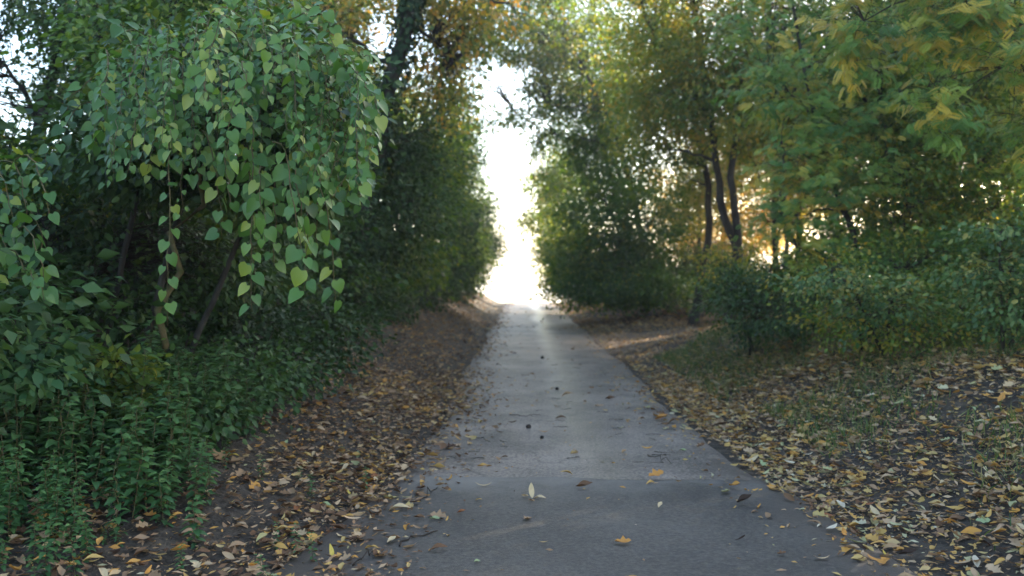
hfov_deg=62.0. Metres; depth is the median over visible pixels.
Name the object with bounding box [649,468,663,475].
fallen leaf
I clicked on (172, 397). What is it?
nettle plant
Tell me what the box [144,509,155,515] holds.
fallen leaf
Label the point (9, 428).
nettle plant
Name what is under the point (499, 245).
roadside tree
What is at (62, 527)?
nettle plant
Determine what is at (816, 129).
false acacia
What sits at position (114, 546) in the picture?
fallen leaf
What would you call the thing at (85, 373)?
nettle plant
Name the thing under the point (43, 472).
nettle plant
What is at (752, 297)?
underwood bush
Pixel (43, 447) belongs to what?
nettle plant
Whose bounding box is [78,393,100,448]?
nettle plant
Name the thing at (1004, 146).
wood tree
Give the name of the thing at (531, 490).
fallen leaf
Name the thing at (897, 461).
fallen twig
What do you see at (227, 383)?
nettle plant
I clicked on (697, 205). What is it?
wood tree
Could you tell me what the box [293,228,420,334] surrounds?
bush
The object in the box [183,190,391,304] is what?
underwood bush
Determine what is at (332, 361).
bush
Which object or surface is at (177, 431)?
nettle plant
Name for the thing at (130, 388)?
nettle plant
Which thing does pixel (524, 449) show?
road
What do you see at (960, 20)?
false acacia
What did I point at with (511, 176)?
sky
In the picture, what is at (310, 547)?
nettle plant
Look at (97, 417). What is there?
nettle plant
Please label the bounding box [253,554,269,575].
nettle plant
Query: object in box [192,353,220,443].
nettle plant
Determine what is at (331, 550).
fallen leaf
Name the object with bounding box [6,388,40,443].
nettle plant
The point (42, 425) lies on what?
nettle plant
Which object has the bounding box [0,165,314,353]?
elder bush
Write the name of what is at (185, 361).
nettle plant
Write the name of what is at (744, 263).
thicket bush
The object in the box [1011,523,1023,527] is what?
fallen leaf
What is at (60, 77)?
wood tree
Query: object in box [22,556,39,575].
nettle plant
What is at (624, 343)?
dirt track
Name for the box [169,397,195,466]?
nettle plant
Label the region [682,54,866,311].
wood tree
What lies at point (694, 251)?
underwood bush
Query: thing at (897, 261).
thicket bush
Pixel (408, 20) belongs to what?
ivy tree
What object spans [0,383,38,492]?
nettle plant
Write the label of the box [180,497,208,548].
nettle plant
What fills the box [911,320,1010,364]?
fallen twig
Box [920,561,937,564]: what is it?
fallen leaf
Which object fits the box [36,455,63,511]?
nettle plant
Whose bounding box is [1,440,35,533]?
nettle plant
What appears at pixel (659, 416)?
fallen leaf
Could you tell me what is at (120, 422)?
nettle plant
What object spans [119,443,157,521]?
nettle plant
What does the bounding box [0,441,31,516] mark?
nettle plant
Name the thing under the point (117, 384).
nettle plant
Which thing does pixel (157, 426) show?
nettle plant
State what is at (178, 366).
nettle plant
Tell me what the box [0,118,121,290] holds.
underwood bush
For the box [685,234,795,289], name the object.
underwood bush
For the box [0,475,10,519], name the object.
nettle plant
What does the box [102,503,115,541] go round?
fallen twig
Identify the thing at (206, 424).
bush
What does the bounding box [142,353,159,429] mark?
nettle plant
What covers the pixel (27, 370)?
elder bush
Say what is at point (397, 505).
fallen leaf
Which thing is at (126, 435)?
nettle plant
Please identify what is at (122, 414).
nettle plant
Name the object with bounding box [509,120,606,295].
roadside tree
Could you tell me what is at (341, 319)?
bush
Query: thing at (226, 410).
nettle plant
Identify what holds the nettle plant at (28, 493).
on the ground at (232, 510)
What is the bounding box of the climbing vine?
[0,146,59,304]
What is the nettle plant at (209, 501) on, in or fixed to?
on the ground at (232, 510)
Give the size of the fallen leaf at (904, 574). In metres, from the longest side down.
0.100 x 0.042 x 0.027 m
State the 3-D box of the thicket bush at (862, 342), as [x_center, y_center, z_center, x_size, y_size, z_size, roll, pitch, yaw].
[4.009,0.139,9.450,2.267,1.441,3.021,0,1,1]
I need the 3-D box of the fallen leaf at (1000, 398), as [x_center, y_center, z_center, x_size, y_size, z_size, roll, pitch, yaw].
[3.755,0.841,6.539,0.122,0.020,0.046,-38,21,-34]
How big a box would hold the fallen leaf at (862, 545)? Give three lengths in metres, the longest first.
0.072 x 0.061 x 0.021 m
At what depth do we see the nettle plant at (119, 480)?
5.12 m
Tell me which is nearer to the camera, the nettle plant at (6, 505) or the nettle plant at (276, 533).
the nettle plant at (6, 505)
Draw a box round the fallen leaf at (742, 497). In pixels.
[737,494,751,501]
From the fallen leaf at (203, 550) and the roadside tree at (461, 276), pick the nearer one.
the fallen leaf at (203, 550)
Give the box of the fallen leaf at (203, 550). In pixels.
[194,548,210,552]
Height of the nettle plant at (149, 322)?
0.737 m
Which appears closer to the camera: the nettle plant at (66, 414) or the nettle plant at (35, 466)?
the nettle plant at (35, 466)
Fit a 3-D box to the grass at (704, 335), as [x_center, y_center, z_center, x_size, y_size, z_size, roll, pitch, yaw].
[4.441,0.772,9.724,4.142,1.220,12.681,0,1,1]
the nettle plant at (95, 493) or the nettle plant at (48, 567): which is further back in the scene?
the nettle plant at (95, 493)
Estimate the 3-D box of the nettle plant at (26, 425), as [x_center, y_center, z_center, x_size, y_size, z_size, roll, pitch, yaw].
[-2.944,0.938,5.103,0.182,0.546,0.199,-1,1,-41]
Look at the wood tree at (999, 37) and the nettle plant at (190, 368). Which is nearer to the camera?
the nettle plant at (190, 368)
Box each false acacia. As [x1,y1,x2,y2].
[685,0,940,312]
[794,0,1023,178]
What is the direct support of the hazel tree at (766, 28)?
on the ground at (232, 510)
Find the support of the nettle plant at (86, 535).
on the ground at (232, 510)
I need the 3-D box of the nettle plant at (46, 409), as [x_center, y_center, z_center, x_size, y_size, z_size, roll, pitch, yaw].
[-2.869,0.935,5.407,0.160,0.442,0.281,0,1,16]
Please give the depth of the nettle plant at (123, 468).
4.86 m
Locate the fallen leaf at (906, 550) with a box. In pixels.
[899,547,917,553]
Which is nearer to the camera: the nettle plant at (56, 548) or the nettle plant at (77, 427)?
the nettle plant at (56, 548)
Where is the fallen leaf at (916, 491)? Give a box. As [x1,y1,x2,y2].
[908,488,920,495]
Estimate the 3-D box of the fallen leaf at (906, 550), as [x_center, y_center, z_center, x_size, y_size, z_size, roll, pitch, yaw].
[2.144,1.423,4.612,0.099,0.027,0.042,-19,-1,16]
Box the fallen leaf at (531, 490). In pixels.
[529,483,533,497]
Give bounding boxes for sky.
[0,0,1002,287]
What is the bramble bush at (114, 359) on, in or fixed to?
on the ground at (232, 510)
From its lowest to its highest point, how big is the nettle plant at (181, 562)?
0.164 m
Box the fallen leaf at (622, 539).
[615,536,630,541]
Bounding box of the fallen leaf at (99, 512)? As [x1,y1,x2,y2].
[89,509,107,514]
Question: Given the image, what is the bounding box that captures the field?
[460,288,563,302]
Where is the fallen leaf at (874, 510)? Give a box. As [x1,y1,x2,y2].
[870,505,879,514]
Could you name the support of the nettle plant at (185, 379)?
on the ground at (232, 510)
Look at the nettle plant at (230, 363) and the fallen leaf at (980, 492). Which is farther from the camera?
the nettle plant at (230, 363)
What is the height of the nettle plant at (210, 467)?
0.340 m
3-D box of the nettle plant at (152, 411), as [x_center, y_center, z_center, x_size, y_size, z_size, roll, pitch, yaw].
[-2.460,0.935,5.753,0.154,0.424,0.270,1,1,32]
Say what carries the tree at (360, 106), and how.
on the ground at (232, 510)
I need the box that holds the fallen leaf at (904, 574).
[898,572,913,575]
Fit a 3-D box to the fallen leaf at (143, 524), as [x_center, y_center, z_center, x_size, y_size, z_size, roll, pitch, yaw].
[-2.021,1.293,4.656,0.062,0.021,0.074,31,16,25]
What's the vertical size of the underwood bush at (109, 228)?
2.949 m
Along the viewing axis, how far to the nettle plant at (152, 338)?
6.46 m
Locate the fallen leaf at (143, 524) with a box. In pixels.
[136,520,147,527]
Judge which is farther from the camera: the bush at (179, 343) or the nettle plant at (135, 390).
the bush at (179, 343)
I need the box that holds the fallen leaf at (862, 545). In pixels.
[858,542,867,548]
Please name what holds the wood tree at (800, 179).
on the ground at (232, 510)
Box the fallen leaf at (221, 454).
[212,450,227,459]
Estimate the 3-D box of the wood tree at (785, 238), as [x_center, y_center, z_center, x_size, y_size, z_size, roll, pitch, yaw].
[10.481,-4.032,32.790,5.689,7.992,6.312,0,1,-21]
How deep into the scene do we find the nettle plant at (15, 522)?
4.38 m
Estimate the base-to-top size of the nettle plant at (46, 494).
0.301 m
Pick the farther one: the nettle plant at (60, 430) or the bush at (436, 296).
the bush at (436, 296)
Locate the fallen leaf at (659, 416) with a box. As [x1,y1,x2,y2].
[655,414,667,418]
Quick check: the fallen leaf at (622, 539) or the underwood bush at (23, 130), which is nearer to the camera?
the fallen leaf at (622, 539)
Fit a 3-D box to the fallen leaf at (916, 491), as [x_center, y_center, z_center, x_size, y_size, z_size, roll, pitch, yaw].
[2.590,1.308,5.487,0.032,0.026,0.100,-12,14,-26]
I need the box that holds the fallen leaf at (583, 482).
[576,480,592,485]
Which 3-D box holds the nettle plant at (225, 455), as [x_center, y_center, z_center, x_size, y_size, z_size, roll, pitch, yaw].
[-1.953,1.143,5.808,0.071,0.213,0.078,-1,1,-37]
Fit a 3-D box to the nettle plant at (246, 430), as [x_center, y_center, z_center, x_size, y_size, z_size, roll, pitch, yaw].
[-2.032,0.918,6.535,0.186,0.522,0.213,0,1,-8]
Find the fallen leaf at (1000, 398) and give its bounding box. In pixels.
[998,392,1004,400]
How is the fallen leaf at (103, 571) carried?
on the ground at (232, 510)
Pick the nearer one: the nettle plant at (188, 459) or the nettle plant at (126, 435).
the nettle plant at (126, 435)
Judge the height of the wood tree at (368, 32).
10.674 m
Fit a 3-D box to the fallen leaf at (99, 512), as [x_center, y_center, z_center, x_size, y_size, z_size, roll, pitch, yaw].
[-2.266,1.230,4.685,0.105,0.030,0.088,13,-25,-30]
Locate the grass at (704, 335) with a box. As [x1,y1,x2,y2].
[648,300,1023,550]
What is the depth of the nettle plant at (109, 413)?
5.69 m
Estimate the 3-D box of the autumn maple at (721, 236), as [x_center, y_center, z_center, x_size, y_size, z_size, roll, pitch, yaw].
[8.844,-3.816,35.222,7.935,8.788,6.304,0,1,1]
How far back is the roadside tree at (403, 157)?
14.76 m
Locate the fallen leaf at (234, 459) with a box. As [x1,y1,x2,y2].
[226,456,243,462]
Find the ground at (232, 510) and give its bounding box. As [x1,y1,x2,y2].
[0,270,1023,575]
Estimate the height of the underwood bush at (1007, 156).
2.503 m
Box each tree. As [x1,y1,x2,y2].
[2,0,112,121]
[14,0,410,374]
[18,0,114,133]
[32,0,388,358]
[252,0,563,328]
[268,0,396,118]
[270,3,390,112]
[282,88,488,306]
[361,49,512,308]
[376,71,425,185]
[408,93,520,308]
[419,0,653,305]
[435,115,525,306]
[458,149,532,296]
[507,155,570,296]
[509,0,677,242]
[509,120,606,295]
[518,162,716,319]
[544,0,743,325]
[567,0,842,324]
[643,128,763,252]
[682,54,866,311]
[700,0,1023,268]
[723,127,846,253]
[739,54,868,248]
[826,83,889,224]
[899,0,1023,199]
[980,19,1023,182]
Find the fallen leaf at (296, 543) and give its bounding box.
[289,539,303,544]
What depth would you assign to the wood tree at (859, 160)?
31.40 m
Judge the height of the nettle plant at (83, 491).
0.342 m
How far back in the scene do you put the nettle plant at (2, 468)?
4.79 m
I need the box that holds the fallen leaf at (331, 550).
[329,544,333,554]
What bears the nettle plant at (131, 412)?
on the ground at (232, 510)
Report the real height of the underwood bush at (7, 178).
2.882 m
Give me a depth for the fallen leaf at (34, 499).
4.78 m
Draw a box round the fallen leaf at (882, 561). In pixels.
[876,557,889,564]
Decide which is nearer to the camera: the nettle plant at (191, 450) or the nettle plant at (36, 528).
the nettle plant at (36, 528)
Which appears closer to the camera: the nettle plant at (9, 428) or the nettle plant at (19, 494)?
the nettle plant at (19, 494)
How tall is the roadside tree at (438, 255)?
6.087 m
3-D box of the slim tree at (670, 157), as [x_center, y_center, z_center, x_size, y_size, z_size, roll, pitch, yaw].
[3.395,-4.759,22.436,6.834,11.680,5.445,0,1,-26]
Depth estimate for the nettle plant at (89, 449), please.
5.18 m
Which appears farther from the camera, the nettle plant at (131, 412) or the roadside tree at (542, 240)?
the roadside tree at (542, 240)
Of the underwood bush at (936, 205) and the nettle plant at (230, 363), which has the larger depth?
the underwood bush at (936, 205)
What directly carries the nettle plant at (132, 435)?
on the ground at (232, 510)
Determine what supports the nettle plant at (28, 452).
on the ground at (232, 510)
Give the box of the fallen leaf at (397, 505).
[388,503,410,510]
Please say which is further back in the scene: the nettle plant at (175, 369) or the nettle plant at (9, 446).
the nettle plant at (175, 369)
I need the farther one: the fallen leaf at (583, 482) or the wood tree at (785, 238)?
the wood tree at (785, 238)
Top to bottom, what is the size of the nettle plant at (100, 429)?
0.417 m
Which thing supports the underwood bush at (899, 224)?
on the ground at (232, 510)
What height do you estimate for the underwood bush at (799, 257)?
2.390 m
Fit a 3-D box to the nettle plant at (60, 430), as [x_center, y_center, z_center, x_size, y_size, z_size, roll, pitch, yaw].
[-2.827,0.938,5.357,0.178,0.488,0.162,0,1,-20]
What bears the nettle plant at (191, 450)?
on the ground at (232, 510)
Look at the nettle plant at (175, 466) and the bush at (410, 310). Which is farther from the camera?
the bush at (410, 310)
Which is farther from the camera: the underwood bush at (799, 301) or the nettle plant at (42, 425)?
the underwood bush at (799, 301)
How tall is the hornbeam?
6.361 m
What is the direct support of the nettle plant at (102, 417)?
on the ground at (232, 510)
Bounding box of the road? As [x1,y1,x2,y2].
[407,303,750,479]
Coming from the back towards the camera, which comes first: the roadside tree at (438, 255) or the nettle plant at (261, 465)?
the roadside tree at (438, 255)
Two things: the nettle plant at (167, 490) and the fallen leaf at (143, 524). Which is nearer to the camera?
the fallen leaf at (143, 524)
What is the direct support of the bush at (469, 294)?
on the ground at (232, 510)
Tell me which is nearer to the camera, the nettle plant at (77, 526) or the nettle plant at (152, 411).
the nettle plant at (77, 526)
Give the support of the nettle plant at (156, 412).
on the ground at (232, 510)
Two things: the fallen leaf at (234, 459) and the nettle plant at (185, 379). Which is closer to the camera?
the nettle plant at (185, 379)
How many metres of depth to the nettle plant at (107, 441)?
5.52 m
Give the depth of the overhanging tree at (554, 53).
27.57 m
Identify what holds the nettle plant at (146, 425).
on the ground at (232, 510)
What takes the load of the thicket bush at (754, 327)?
on the ground at (232, 510)
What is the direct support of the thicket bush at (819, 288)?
on the ground at (232, 510)
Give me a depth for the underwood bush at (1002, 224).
11.24 m
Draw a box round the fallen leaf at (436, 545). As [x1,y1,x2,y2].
[429,543,447,550]
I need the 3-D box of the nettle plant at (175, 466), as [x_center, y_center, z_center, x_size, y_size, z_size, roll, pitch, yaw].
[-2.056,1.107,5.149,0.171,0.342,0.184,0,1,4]
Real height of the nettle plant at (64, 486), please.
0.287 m
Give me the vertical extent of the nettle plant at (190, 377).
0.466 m
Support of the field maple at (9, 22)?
on the ground at (232, 510)
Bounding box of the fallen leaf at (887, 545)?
[882,543,898,549]
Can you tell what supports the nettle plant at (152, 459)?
on the ground at (232, 510)
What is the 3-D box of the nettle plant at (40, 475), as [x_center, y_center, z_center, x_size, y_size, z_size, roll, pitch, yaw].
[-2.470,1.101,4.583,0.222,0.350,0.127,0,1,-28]
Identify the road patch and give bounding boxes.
[275,471,917,575]
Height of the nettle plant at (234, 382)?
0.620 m
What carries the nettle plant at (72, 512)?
on the ground at (232, 510)
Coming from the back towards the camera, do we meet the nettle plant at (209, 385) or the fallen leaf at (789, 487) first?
the nettle plant at (209, 385)
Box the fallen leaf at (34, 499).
[28,497,44,502]
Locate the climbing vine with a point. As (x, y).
(14, 239)
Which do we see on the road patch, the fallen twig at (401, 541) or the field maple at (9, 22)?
the fallen twig at (401, 541)
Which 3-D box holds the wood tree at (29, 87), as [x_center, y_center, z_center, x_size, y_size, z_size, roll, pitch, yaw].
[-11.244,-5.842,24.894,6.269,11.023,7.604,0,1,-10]
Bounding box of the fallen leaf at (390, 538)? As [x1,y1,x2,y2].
[387,536,395,542]
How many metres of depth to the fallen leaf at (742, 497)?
5.64 m
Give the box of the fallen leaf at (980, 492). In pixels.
[971,490,985,494]
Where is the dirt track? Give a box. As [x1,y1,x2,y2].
[590,327,708,353]
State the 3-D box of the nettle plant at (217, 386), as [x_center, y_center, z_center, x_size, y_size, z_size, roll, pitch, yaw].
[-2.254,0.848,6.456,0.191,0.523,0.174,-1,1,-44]
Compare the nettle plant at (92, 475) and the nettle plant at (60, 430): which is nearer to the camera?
the nettle plant at (92, 475)
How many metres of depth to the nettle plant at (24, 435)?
5.35 m
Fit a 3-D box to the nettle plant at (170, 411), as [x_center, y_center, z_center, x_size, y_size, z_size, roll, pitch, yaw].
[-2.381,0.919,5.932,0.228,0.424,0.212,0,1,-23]
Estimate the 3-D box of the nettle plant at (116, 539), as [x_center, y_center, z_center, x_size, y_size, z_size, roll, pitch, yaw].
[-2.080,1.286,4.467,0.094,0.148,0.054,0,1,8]
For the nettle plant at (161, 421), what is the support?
on the ground at (232, 510)
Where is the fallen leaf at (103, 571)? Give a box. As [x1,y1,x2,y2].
[99,568,107,575]
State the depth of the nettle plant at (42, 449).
5.06 m
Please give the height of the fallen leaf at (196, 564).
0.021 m
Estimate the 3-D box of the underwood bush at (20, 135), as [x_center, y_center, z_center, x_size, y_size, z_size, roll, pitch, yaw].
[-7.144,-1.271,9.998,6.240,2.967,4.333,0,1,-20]
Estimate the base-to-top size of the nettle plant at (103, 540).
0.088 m
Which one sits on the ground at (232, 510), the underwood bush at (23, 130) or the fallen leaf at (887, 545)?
the underwood bush at (23, 130)
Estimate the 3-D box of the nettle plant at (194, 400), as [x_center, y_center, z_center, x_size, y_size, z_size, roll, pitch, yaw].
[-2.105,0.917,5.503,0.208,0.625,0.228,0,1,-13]
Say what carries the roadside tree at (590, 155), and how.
on the ground at (232, 510)
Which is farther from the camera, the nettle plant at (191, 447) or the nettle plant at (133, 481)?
the nettle plant at (191, 447)
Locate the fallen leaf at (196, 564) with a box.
[191,561,201,567]
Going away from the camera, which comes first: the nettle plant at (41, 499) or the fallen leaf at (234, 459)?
the nettle plant at (41, 499)
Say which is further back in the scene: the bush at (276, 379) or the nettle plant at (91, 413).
the bush at (276, 379)
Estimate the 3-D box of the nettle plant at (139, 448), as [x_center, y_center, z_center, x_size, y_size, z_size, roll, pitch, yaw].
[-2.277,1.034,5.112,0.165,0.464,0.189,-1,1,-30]
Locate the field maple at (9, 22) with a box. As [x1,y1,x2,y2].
[0,0,334,219]
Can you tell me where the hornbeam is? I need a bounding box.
[779,0,1023,298]
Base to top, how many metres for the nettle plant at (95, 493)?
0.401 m
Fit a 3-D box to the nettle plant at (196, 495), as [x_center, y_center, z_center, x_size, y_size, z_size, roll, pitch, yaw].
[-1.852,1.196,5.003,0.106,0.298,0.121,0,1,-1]
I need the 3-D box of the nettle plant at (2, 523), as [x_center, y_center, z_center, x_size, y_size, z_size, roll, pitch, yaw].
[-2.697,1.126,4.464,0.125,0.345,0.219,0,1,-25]
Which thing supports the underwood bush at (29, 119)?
on the ground at (232, 510)
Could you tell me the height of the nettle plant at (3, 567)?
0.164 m
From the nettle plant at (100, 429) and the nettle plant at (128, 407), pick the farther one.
the nettle plant at (128, 407)
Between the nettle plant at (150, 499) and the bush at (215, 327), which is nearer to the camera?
the nettle plant at (150, 499)
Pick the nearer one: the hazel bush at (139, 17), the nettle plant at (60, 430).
the nettle plant at (60, 430)
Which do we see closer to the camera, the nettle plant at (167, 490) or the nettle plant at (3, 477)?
the nettle plant at (3, 477)
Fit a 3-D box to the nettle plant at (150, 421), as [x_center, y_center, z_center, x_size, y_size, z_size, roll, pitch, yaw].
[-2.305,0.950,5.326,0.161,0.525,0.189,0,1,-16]
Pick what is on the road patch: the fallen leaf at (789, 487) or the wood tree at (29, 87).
the fallen leaf at (789, 487)
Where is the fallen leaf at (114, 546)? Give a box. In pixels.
[108,544,119,548]
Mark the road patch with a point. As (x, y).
(692, 527)
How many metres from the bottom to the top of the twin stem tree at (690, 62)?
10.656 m
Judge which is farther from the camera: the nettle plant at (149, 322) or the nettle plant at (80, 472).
the nettle plant at (149, 322)
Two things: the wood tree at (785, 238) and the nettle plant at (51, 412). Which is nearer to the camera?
the nettle plant at (51, 412)
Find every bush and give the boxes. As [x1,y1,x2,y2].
[0,0,338,318]
[0,99,297,286]
[0,111,125,261]
[0,112,66,306]
[0,114,110,224]
[0,117,165,434]
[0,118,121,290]
[0,145,424,338]
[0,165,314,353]
[0,261,110,418]
[58,329,177,422]
[84,338,292,457]
[101,309,259,391]
[133,284,337,372]
[182,320,340,432]
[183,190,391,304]
[226,322,368,401]
[233,264,399,378]
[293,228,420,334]
[326,231,431,296]
[359,282,436,326]
[397,270,466,314]
[440,274,489,310]
[647,244,767,313]
[658,256,856,359]
[662,233,727,301]
[671,229,833,315]
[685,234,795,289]
[703,258,800,320]
[742,210,881,303]
[756,258,981,358]
[760,236,1022,365]
[763,256,886,312]
[764,194,929,311]
[783,166,1023,308]
[809,227,1023,347]
[849,149,1022,296]
[883,197,1023,351]
[959,177,1022,271]
[995,152,1023,213]
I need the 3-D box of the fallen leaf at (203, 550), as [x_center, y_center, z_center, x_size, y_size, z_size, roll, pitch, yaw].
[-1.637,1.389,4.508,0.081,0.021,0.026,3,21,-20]
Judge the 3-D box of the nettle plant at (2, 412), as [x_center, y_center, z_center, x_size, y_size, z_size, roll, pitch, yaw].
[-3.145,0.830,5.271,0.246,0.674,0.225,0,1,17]
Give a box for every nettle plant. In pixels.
[0,367,25,457]
[0,379,27,465]
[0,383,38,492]
[0,400,23,484]
[0,405,31,436]
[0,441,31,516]
[0,443,31,501]
[0,456,20,522]
[0,460,18,508]
[0,467,9,528]
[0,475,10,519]
[0,477,24,540]
[0,501,9,557]
[0,539,10,570]
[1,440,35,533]
[1,452,39,526]
[2,402,40,476]
[5,392,41,462]
[5,400,37,485]
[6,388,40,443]
[21,393,50,465]
[22,415,48,484]
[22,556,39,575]
[23,484,46,542]
[23,519,44,562]
[27,398,54,438]
[29,413,63,485]
[30,461,68,521]
[31,473,64,529]
[32,398,54,460]
[32,450,68,514]
[33,534,57,575]
[35,395,66,484]
[36,399,79,493]
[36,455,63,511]
[37,393,65,435]
[37,396,73,457]
[38,373,79,471]
[39,461,66,537]
[40,504,50,536]
[41,376,73,435]
[41,516,66,562]
[42,402,76,462]
[43,484,67,545]
[44,385,82,486]
[48,398,74,464]
[52,414,89,494]
[52,462,79,513]
[61,451,87,526]
[62,489,91,542]
[62,491,82,549]
[62,523,84,575]
[63,331,93,411]
[65,371,100,473]
[65,385,96,452]
[67,413,91,479]
[68,474,88,535]
[71,381,106,460]
[73,509,96,554]
[75,395,106,483]
[76,519,94,562]
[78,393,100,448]
[81,441,110,517]
[86,434,118,486]
[86,455,101,499]
[87,391,116,449]
[88,363,116,437]
[89,414,120,480]
[89,419,114,464]
[91,428,139,502]
[96,371,129,448]
[98,389,119,455]
[100,424,131,510]
[100,529,106,544]
[102,459,130,535]
[103,397,156,487]
[104,397,138,454]
[106,400,139,471]
[108,519,122,546]
[115,400,149,462]
[116,405,154,473]
[116,439,142,508]
[117,370,133,434]
[119,421,145,492]
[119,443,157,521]
[120,391,157,456]
[123,374,147,420]
[123,413,153,497]
[124,344,162,447]
[125,447,163,514]
[129,403,157,468]
[130,399,155,478]
[135,332,160,375]
[135,394,161,452]
[135,416,172,495]
[138,330,161,366]
[140,317,159,352]
[141,349,167,424]
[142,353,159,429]
[146,382,176,461]
[147,363,179,411]
[147,387,168,447]
[147,470,175,526]
[149,389,183,486]
[153,380,186,473]
[154,366,184,449]
[154,410,185,489]
[155,455,182,508]
[156,389,184,444]
[156,466,179,518]
[157,368,191,451]
[157,443,186,500]
[157,482,164,511]
[161,376,181,444]
[165,356,194,448]
[169,382,201,475]
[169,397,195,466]
[172,349,196,389]
[172,376,197,408]
[173,351,203,398]
[175,543,186,570]
[176,361,201,398]
[176,412,198,482]
[178,404,197,453]
[178,430,199,490]
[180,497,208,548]
[186,435,212,507]
[186,466,206,512]
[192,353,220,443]
[194,363,219,431]
[194,443,216,485]
[195,436,220,504]
[197,442,217,493]
[203,391,219,441]
[205,366,226,416]
[208,381,236,434]
[210,339,236,414]
[211,366,238,439]
[218,352,242,426]
[221,440,230,468]
[234,387,255,435]
[236,374,259,437]
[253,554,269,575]
[257,453,265,479]
[272,521,280,549]
[290,523,301,554]
[306,474,316,495]
[307,532,317,561]
[362,466,369,491]
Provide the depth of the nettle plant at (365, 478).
6.06 m
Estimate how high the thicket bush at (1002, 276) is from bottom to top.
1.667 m
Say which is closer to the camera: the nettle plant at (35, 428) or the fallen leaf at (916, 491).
the fallen leaf at (916, 491)
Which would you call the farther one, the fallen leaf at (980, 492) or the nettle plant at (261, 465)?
the nettle plant at (261, 465)
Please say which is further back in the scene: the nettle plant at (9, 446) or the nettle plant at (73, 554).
the nettle plant at (9, 446)
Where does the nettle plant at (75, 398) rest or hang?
on the ground at (232, 510)
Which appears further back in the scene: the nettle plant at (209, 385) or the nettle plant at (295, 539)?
the nettle plant at (209, 385)
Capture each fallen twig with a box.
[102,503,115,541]
[352,549,372,565]
[399,530,437,545]
[877,452,921,472]
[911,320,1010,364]
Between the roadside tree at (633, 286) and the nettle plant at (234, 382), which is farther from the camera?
the roadside tree at (633, 286)
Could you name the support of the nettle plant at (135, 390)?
on the ground at (232, 510)
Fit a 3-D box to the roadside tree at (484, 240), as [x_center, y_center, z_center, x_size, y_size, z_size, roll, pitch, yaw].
[-1.732,-3.187,33.274,4.335,8.160,5.612,0,1,-6]
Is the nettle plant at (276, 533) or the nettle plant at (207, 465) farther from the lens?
the nettle plant at (207, 465)
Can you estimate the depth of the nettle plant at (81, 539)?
4.25 m
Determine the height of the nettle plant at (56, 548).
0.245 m
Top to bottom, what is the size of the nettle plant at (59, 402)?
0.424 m
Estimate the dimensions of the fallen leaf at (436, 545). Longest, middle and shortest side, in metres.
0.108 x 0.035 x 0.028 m
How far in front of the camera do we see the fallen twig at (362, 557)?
4.54 m
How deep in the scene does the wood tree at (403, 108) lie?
38.80 m
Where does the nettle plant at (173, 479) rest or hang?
on the ground at (232, 510)
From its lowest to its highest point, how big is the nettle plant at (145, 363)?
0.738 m
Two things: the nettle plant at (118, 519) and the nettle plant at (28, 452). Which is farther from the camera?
the nettle plant at (28, 452)
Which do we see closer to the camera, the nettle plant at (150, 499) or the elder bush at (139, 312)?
the nettle plant at (150, 499)
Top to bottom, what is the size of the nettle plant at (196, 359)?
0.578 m
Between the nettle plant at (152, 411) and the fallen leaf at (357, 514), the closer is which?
the fallen leaf at (357, 514)
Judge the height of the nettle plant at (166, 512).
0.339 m
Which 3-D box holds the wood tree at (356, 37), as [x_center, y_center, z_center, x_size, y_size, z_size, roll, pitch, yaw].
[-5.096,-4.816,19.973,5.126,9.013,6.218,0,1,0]
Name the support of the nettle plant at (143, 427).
on the ground at (232, 510)
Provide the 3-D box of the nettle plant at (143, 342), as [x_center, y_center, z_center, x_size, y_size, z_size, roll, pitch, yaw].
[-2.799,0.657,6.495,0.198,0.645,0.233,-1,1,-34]
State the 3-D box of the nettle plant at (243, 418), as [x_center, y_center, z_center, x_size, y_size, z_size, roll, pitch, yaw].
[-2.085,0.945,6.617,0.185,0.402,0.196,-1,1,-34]
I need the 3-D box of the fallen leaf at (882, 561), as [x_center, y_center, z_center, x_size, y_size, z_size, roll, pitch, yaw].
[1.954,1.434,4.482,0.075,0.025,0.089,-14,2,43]
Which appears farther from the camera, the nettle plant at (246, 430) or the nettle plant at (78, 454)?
the nettle plant at (246, 430)
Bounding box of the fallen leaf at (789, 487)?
[784,484,794,489]
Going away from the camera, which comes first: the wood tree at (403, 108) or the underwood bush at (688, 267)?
the underwood bush at (688, 267)
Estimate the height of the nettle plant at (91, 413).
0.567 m
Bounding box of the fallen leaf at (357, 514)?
[353,511,365,515]
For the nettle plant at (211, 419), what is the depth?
6.21 m
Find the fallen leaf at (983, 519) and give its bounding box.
[976,515,989,522]
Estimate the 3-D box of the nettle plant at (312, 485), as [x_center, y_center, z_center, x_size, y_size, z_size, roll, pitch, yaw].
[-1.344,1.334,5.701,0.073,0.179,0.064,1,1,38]
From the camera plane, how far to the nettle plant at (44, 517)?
4.45 m
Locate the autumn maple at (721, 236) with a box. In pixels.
[647,161,817,261]
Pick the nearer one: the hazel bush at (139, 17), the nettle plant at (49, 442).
the nettle plant at (49, 442)
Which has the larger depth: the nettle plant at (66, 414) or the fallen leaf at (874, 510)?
the nettle plant at (66, 414)

